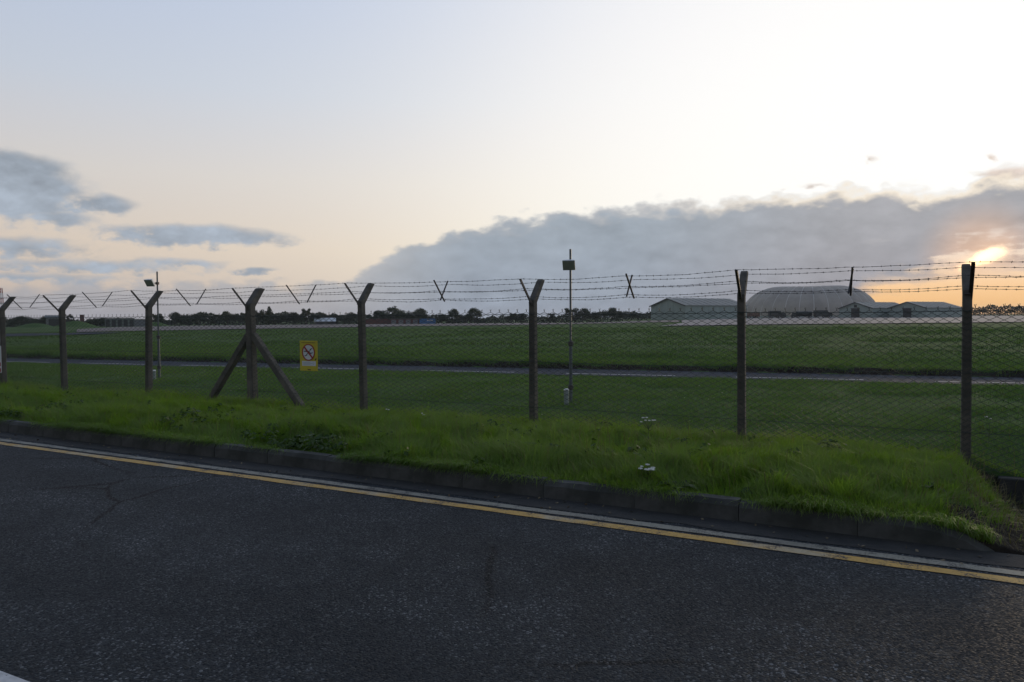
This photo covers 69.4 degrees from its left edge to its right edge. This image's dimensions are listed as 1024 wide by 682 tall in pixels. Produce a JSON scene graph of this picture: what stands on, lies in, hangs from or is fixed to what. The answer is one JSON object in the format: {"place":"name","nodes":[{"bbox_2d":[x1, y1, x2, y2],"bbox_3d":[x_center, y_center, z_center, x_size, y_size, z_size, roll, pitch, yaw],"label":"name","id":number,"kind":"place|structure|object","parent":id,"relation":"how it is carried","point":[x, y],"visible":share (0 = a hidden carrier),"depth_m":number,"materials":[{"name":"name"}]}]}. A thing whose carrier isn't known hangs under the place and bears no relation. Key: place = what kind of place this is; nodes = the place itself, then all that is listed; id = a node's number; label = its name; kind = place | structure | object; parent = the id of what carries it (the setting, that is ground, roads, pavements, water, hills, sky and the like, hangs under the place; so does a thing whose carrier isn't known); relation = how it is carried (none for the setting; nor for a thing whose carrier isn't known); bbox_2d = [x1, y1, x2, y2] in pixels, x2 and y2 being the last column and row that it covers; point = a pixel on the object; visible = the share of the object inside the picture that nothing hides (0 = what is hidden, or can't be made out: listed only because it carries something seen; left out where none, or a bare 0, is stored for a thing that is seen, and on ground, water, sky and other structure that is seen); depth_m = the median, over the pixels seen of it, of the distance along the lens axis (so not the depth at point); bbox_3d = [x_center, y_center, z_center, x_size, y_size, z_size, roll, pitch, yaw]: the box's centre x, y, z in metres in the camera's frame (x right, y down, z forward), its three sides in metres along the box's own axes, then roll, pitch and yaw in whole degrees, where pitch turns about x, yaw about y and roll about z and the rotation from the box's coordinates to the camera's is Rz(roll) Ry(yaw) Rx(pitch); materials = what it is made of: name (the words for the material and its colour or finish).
{"place":"outdoors","nodes":[
{"label":"outdoors","id":0,"kind":"place"},
{"bbox_2d":[0,431,1023,681],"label":"road","id":1,"kind":"structure","parent":0,"point":[128,565],"depth_m":4.77,"materials":[{"name":"grey asphalt"}]},
{"bbox_2d":[0,0,1023,320],"label":"sky","id":2,"kind":"structure","parent":0,"point":[209,145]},
{"bbox_2d":[6,314,1023,554],"bbox_3d":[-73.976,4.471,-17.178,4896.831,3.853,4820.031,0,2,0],"label":"ground","id":3,"kind":"structure","parent":0,"point":[1003,548],"depth_m":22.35,"materials":[{"name":"green plant"}]},
{"bbox_2d":[0,288,5,327],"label":"lattice mast","id":4,"kind":"object","parent":3,"relation":"on","point":[1,296],"visible":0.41,"depth_m":290.66,"materials":[{"name":"grey metal"}]},
{"bbox_2d":[9,316,33,324],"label":"broadleaf tree","id":5,"kind":"object","parent":3,"relation":"on","point":[22,319],"visible":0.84,"depth_m":262.99,"materials":[{"name":"green plant"}]},
{"bbox_2d":[13,323,52,327],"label":"grass mound","id":6,"kind":"object","parent":3,"relation":"on","point":[26,326],"depth_m":242.38,"materials":[{"name":"green plant"}]},
{"bbox_2d":[37,316,45,323],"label":"broadleaf tree","id":7,"kind":"object","parent":3,"relation":"on","point":[42,320],"visible":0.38,"depth_m":268.55,"materials":[{"name":"green plant"}]},
{"bbox_2d":[45,315,58,325],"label":"building","id":8,"kind":"structure","parent":3,"relation":"on","point":[51,319],"depth_m":249.91,"materials":[{"name":"grey"}]},
{"bbox_2d":[49,319,58,325],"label":"door","id":9,"kind":"structure","parent":8,"relation":"in","point":[51,320],"depth_m":249.78,"materials":[{"name":"grey metal"}]},
{"bbox_2d":[6,332,120,335],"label":"taxiway","id":10,"kind":"structure","parent":3,"relation":"on","point":[17,334],"depth_m":77.40,"materials":[{"name":"grey asphalt"}]},
{"bbox_2d":[66,314,73,321],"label":"broadleaf tree","id":11,"kind":"object","parent":3,"relation":"on","point":[69,315],"visible":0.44,"depth_m":279.72,"materials":[{"name":"green plant"}]},
{"bbox_2d":[53,321,98,326],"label":"grass mound","id":12,"kind":"object","parent":3,"relation":"on","point":[80,324],"depth_m":237.56,"materials":[{"name":"green plant"}]},
{"bbox_2d":[90,318,104,326],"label":"broadleaf tree","id":13,"kind":"object","parent":3,"relation":"on","point":[99,320],"visible":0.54,"depth_m":266.24,"materials":[{"name":"green plant"}]},
{"bbox_2d":[104,318,134,326],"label":"service building","id":14,"kind":"structure","parent":3,"relation":"on","point":[118,322],"depth_m":224.81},
{"bbox_2d":[135,319,144,326],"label":"service building","id":15,"kind":"structure","parent":3,"relation":"on","point":[140,323],"depth_m":235.26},
{"bbox_2d":[144,272,160,377],"bbox_3d":[-10.016,-0.348,20.686,0.243,3.203,0.475,0,2,10],"label":"lamp pole","id":16,"kind":"object","parent":3,"relation":"on","point":[149,282],"visible":0.76,"depth_m":20.84,"materials":[{"name":"metal"}]},
{"bbox_2d":[155,315,164,322],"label":"broadleaf tree","id":17,"kind":"object","parent":3,"relation":"on","point":[161,318],"visible":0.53,"depth_m":284.75,"materials":[{"name":"green plant"}]},
{"bbox_2d":[152,322,168,325],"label":"grass mound","id":18,"kind":"object","parent":3,"relation":"on","point":[155,324],"depth_m":260.04,"materials":[{"name":"green plant"}]},
{"bbox_2d":[167,312,181,325],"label":"broadleaf tree","id":19,"kind":"object","parent":3,"relation":"on","point":[177,316],"visible":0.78,"depth_m":294.68,"materials":[{"name":"green plant"}]},
{"bbox_2d":[175,314,193,322],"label":"broadleaf tree","id":20,"kind":"object","parent":3,"relation":"on","point":[183,316],"visible":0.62,"depth_m":299.08,"materials":[{"name":"green plant"}]},
{"bbox_2d":[190,313,208,325],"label":"broadleaf tree","id":21,"kind":"object","parent":3,"relation":"on","point":[199,315],"visible":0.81,"depth_m":298.70,"materials":[{"name":"green plant"}]},
{"bbox_2d":[205,314,220,322],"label":"broadleaf tree","id":22,"kind":"object","parent":3,"relation":"on","point":[212,318],"visible":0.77,"depth_m":301.35,"materials":[{"name":"green plant"}]},
{"bbox_2d":[219,311,233,323],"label":"broadleaf tree","id":23,"kind":"object","parent":3,"relation":"on","point":[226,314],"visible":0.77,"depth_m":299.11,"materials":[{"name":"green plant"}]},
{"bbox_2d":[231,313,244,321],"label":"broadleaf tree","id":24,"kind":"object","parent":3,"relation":"on","point":[240,317],"visible":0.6,"depth_m":299.19,"materials":[{"name":"green plant"}]},
{"bbox_2d":[255,310,265,324],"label":"broadleaf tree","id":25,"kind":"object","parent":3,"relation":"on","point":[261,312],"visible":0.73,"depth_m":298.14,"materials":[{"name":"green plant"}]},
{"bbox_2d":[264,306,276,324],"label":"conifer","id":26,"kind":"object","parent":3,"relation":"on","point":[269,312],"visible":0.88,"depth_m":297.19,"materials":[{"name":"green plant"}]},
{"bbox_2d":[272,314,291,324],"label":"broadleaf tree","id":27,"kind":"object","parent":3,"relation":"on","point":[281,319],"visible":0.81,"depth_m":297.96,"materials":[{"name":"green plant"}]},
{"bbox_2d":[284,312,301,324],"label":"broadleaf tree","id":28,"kind":"object","parent":3,"relation":"on","point":[291,316],"visible":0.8,"depth_m":298.88,"materials":[{"name":"green plant"}]},
{"bbox_2d":[300,308,310,324],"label":"broadleaf tree","id":29,"kind":"object","parent":3,"relation":"on","point":[303,310],"visible":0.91,"depth_m":299.46,"materials":[{"name":"green plant"}]},
{"bbox_2d":[309,312,326,321],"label":"broadleaf tree","id":30,"kind":"object","parent":3,"relation":"on","point":[318,315],"visible":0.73,"depth_m":303.03,"materials":[{"name":"green plant"}]},
{"bbox_2d":[314,318,335,324],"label":"roofed shed","id":31,"kind":"structure","parent":3,"relation":"on","point":[325,321],"depth_m":300.48,"materials":[{"name":"metal"}]},
{"bbox_2d":[5,311,650,326],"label":"scrub","id":32,"kind":"object","parent":3,"relation":"on","point":[492,319],"visible":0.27,"depth_m":337.06,"materials":[{"name":"green plant"}]},
{"bbox_2d":[325,314,345,323],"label":"broadleaf tree","id":33,"kind":"object","parent":3,"relation":"on","point":[337,318],"visible":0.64,"depth_m":308.83,"materials":[{"name":"green plant"}]},
{"bbox_2d":[344,312,356,320],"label":"broadleaf tree","id":34,"kind":"object","parent":3,"relation":"on","point":[349,318],"visible":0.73,"depth_m":299.10,"materials":[{"name":"green plant"}]},
{"bbox_2d":[77,320,678,331],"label":"runway","id":35,"kind":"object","parent":3,"relation":"on","point":[243,326],"visible":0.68,"depth_m":133.30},
{"bbox_2d":[366,319,389,323],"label":"long shed","id":36,"kind":"structure","parent":3,"relation":"on","point":[382,321],"depth_m":284.89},
{"bbox_2d":[373,310,384,318],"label":"broadleaf tree","id":37,"kind":"object","parent":3,"relation":"on","point":[375,312],"visible":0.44,"depth_m":328.74,"materials":[{"name":"green plant"}]},
{"bbox_2d":[377,306,406,318],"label":"broadleaf tree","id":38,"kind":"object","parent":3,"relation":"on","point":[395,309],"visible":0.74,"depth_m":330.03,"materials":[{"name":"green plant"}]},
{"bbox_2d":[390,318,418,323],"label":"long shed","id":39,"kind":"structure","parent":3,"relation":"on","point":[404,321],"depth_m":284.94,"materials":[{"name":"grey metal"}]},
{"bbox_2d":[403,311,415,318],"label":"broadleaf tree","id":40,"kind":"object","parent":3,"relation":"on","point":[410,314],"visible":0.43,"depth_m":336.47,"materials":[{"name":"green plant"}]},
{"bbox_2d":[412,308,427,323],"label":"broadleaf tree","id":41,"kind":"object","parent":3,"relation":"on","point":[420,311],"visible":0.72,"depth_m":329.14,"materials":[{"name":"green plant"}]},
{"bbox_2d":[0,386,847,493],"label":"verge weeds","id":42,"kind":"object","parent":3,"relation":"on","point":[317,439],"visible":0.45,"depth_m":9.20,"materials":[{"name":"green plant"}]},
{"bbox_2d":[420,319,435,323],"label":"shipping container","id":43,"kind":"object","parent":3,"relation":"on","point":[427,321],"visible":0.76,"depth_m":282.90,"materials":[{"name":"blue metal"}]},
{"bbox_2d":[433,313,448,323],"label":"broadleaf tree","id":44,"kind":"object","parent":3,"relation":"on","point":[443,317],"visible":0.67,"depth_m":339.29,"materials":[{"name":"green plant"}]},
{"bbox_2d":[448,309,459,323],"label":"broadleaf tree","id":45,"kind":"object","parent":3,"relation":"on","point":[453,311],"visible":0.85,"depth_m":333.68,"materials":[{"name":"green plant"}]},
{"bbox_2d":[457,314,473,322],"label":"broadleaf tree","id":46,"kind":"object","parent":3,"relation":"on","point":[464,318],"visible":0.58,"depth_m":342.90,"materials":[{"name":"green plant"}]},
{"bbox_2d":[466,308,482,322],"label":"broadleaf tree","id":47,"kind":"object","parent":3,"relation":"on","point":[476,311],"visible":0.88,"depth_m":333.67,"materials":[{"name":"green plant"}]},
{"bbox_2d":[0,419,993,551],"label":"kerb","id":48,"kind":"structure","parent":3,"relation":"on","point":[716,506],"depth_m":7.02,"materials":[{"name":"grey concrete"}]},
{"bbox_2d":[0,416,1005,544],"bbox_3d":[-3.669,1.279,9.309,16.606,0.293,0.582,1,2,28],"label":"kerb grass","id":49,"kind":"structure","parent":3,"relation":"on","point":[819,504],"depth_m":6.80,"materials":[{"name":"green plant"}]},
{"bbox_2d":[0,378,1023,542],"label":"verge grass","id":50,"kind":"structure","parent":3,"relation":"on","point":[677,462],"depth_m":8.54,"materials":[{"name":"green plant"}]},
{"bbox_2d":[0,261,1023,474],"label":"security fence","id":51,"kind":"object","parent":3,"relation":"on","point":[251,341],"visible":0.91,"depth_m":11.40,"materials":[{"name":"metal"}]},
{"bbox_2d":[0,346,1,372],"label":"warning plate","id":52,"kind":"object","parent":51,"relation":"attached to","point":[0,361],"visible":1,"depth_m":18.25,"materials":[{"name":"white metal"}]},
{"bbox_2d":[300,341,317,370],"bbox_3d":[-3.724,0.271,13.531,0.427,0.552,0.017,1,2,28],"label":"warning sign","id":53,"kind":"object","parent":51,"relation":"attached to","point":[308,355],"visible":1,"depth_m":13.53,"materials":[{"name":"yellow metal"}]},
{"bbox_2d":[2,377,1022,522],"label":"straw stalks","id":54,"kind":"object","parent":3,"relation":"on","point":[656,446],"visible":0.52,"depth_m":8.62,"materials":[{"name":"plant"}]},
{"bbox_2d":[505,313,519,322],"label":"broadleaf tree","id":55,"kind":"object","parent":3,"relation":"on","point":[511,316],"visible":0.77,"depth_m":377.65,"materials":[{"name":"green plant"}]},
{"bbox_2d":[517,313,527,322],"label":"broadleaf tree","id":56,"kind":"object","parent":3,"relation":"on","point":[521,316],"visible":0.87,"depth_m":379.12,"materials":[{"name":"green plant"}]},
{"bbox_2d":[546,313,554,320],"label":"broadleaf tree","id":57,"kind":"object","parent":3,"relation":"on","point":[552,314],"visible":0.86,"depth_m":378.93,"materials":[{"name":"green plant"}]},
{"bbox_2d":[564,388,568,405],"bbox_3d":[1.043,1.123,14.182,0.104,0.420,0.104,0,2,0],"label":"marker post","id":58,"kind":"object","parent":3,"relation":"on","point":[566,397],"visible":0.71,"depth_m":14.14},
{"bbox_2d":[562,249,574,402],"bbox_3d":[1.124,-0.188,14.376,0.243,3.216,0.475,0,2,10],"label":"lamp pole","id":59,"kind":"object","parent":3,"relation":"on","point":[569,264],"visible":0.84,"depth_m":14.53,"materials":[{"name":"metal"}]},
{"bbox_2d":[564,308,579,319],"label":"broadleaf tree","id":60,"kind":"object","parent":3,"relation":"on","point":[574,310],"visible":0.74,"depth_m":373.93,"materials":[{"name":"green plant"}]},
{"bbox_2d":[575,308,592,317],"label":"broadleaf tree","id":61,"kind":"object","parent":3,"relation":"on","point":[585,311],"visible":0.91,"depth_m":372.74,"materials":[{"name":"green plant"}]},
{"bbox_2d":[586,311,602,318],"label":"broadleaf tree","id":62,"kind":"object","parent":3,"relation":"on","point":[594,316],"visible":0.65,"depth_m":378.78,"materials":[{"name":"green plant"}]},
{"bbox_2d":[601,307,619,321],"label":"broadleaf tree","id":63,"kind":"object","parent":3,"relation":"on","point":[612,310],"visible":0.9,"depth_m":373.00,"materials":[{"name":"green plant"}]},
{"bbox_2d":[615,311,629,320],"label":"broadleaf tree","id":64,"kind":"object","parent":3,"relation":"on","point":[623,315],"visible":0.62,"depth_m":378.25,"materials":[{"name":"green plant"}]},
{"bbox_2d":[628,312,648,317],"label":"broadleaf tree","id":65,"kind":"object","parent":3,"relation":"on","point":[638,314],"visible":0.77,"depth_m":382.14,"materials":[{"name":"green plant"}]},
{"bbox_2d":[638,464,654,478],"bbox_3d":[1.297,1.309,7.026,0.223,0.262,0.222,0,2,0],"label":"white umbel flower","id":66,"kind":"object","parent":3,"relation":"on","point":[640,468],"visible":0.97,"depth_m":7.00,"materials":[{"name":"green plant"}]},
{"bbox_2d":[640,417,655,439],"bbox_3d":[1.683,1.145,9.132,0.224,0.410,0.222,0,2,0],"label":"white umbel flower","id":67,"kind":"object","parent":3,"relation":"on","point":[647,427],"visible":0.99,"depth_m":9.13,"materials":[{"name":"green plant"}]},
{"bbox_2d":[657,479,697,490],"bbox_3d":[1.514,1.350,6.801,0.380,0.109,0.424,0,2,7],"label":"dock weed","id":68,"kind":"object","parent":3,"relation":"on","point":[683,481],"visible":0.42,"depth_m":6.79,"materials":[{"name":"green plant"}]},
{"bbox_2d":[663,316,1023,325],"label":"apron","id":69,"kind":"object","parent":3,"relation":"on","point":[902,319],"visible":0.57,"depth_m":177.55,"materials":[{"name":"concrete"}]},
{"bbox_2d":[649,298,748,319],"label":"hangar","id":70,"kind":"structure","parent":69,"relation":"on","point":[684,305],"depth_m":293.35,"materials":[{"name":"grey metal"}]},
{"bbox_2d":[747,313,759,317],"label":"parked truck","id":71,"kind":"object","parent":69,"relation":"on","point":[754,314],"visible":0.69,"depth_m":348.61,"materials":[{"name":"metal"}]},
{"bbox_2d":[768,311,785,317],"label":"parked truck","id":72,"kind":"object","parent":69,"relation":"on","point":[777,315],"visible":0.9,"depth_m":350.67,"materials":[{"name":"metal"}]},
{"bbox_2d":[790,311,811,317],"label":"parked truck","id":73,"kind":"object","parent":69,"relation":"on","point":[799,315],"visible":0.85,"depth_m":354.93,"materials":[{"name":"metal"}]},
{"bbox_2d":[746,285,874,317],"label":"dome hangar","id":74,"kind":"structure","parent":69,"relation":"on","point":[818,300],"depth_m":411.13,"materials":[{"name":"metal"}]},
{"bbox_2d":[813,310,832,317],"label":"parked truck","id":75,"kind":"object","parent":69,"relation":"on","point":[825,314],"visible":0.68,"depth_m":350.62,"materials":[{"name":"metal"}]},
{"bbox_2d":[838,302,897,317],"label":"hangar","id":76,"kind":"structure","parent":69,"relation":"on","point":[864,306],"depth_m":351.40,"materials":[{"name":"grey metal"}]},
{"bbox_2d":[851,309,859,317],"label":"sliding door","id":77,"kind":"structure","parent":76,"relation":"in","point":[852,310],"depth_m":352.46,"materials":[{"name":"grey metal"}]},
{"bbox_2d":[887,301,961,316],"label":"hangar","id":78,"kind":"structure","parent":69,"relation":"on","point":[921,306],"depth_m":337.64,"materials":[{"name":"grey metal"}]},
{"bbox_2d":[903,308,910,316],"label":"sliding door","id":79,"kind":"structure","parent":78,"relation":"in","point":[908,310],"depth_m":337.39,"materials":[{"name":"grey metal"}]},
{"bbox_2d":[921,482,944,491],"bbox_3d":[3.762,1.316,6.635,0.243,0.085,0.260,0,2,9],"label":"dock weed","id":80,"kind":"object","parent":3,"relation":"on","point":[928,486],"visible":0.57,"depth_m":6.59,"materials":[{"name":"green plant"}]},
{"bbox_2d":[903,447,1023,550],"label":"dead grass","id":81,"kind":"structure","parent":3,"relation":"on","point":[1008,515],"depth_m":6.44,"materials":[{"name":"plant"}]},
{"bbox_2d":[982,416,994,440],"bbox_3d":[6.570,1.231,10.177,0.223,0.389,0.222,0,2,0],"label":"white umbel flower","id":82,"kind":"object","parent":3,"relation":"on","point":[987,429],"visible":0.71,"depth_m":10.18,"materials":[{"name":"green plant"}]},
{"bbox_2d":[972,304,1023,315],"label":"distant wood","id":83,"kind":"object","parent":3,"relation":"on","point":[995,307],"visible":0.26,"depth_m":587.68,"materials":[{"name":"green plant"}]},
{"bbox_2d":[997,476,1023,504],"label":"culvert headwall","id":84,"kind":"object","parent":3,"relation":"on","point":[1011,482],"visible":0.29,"depth_m":8.50,"materials":[{"name":"concrete"}]},
{"bbox_2d":[6,325,1023,366],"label":"rough grass","id":85,"kind":"structure","parent":0,"point":[658,353],"depth_m":47.79,"materials":[{"name":"green plant"}]},
{"bbox_2d":[7,358,1023,384],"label":"perimeter road","id":86,"kind":"structure","parent":0,"point":[750,375],"depth_m":23.24,"materials":[{"name":"grey asphalt"}]}
]}

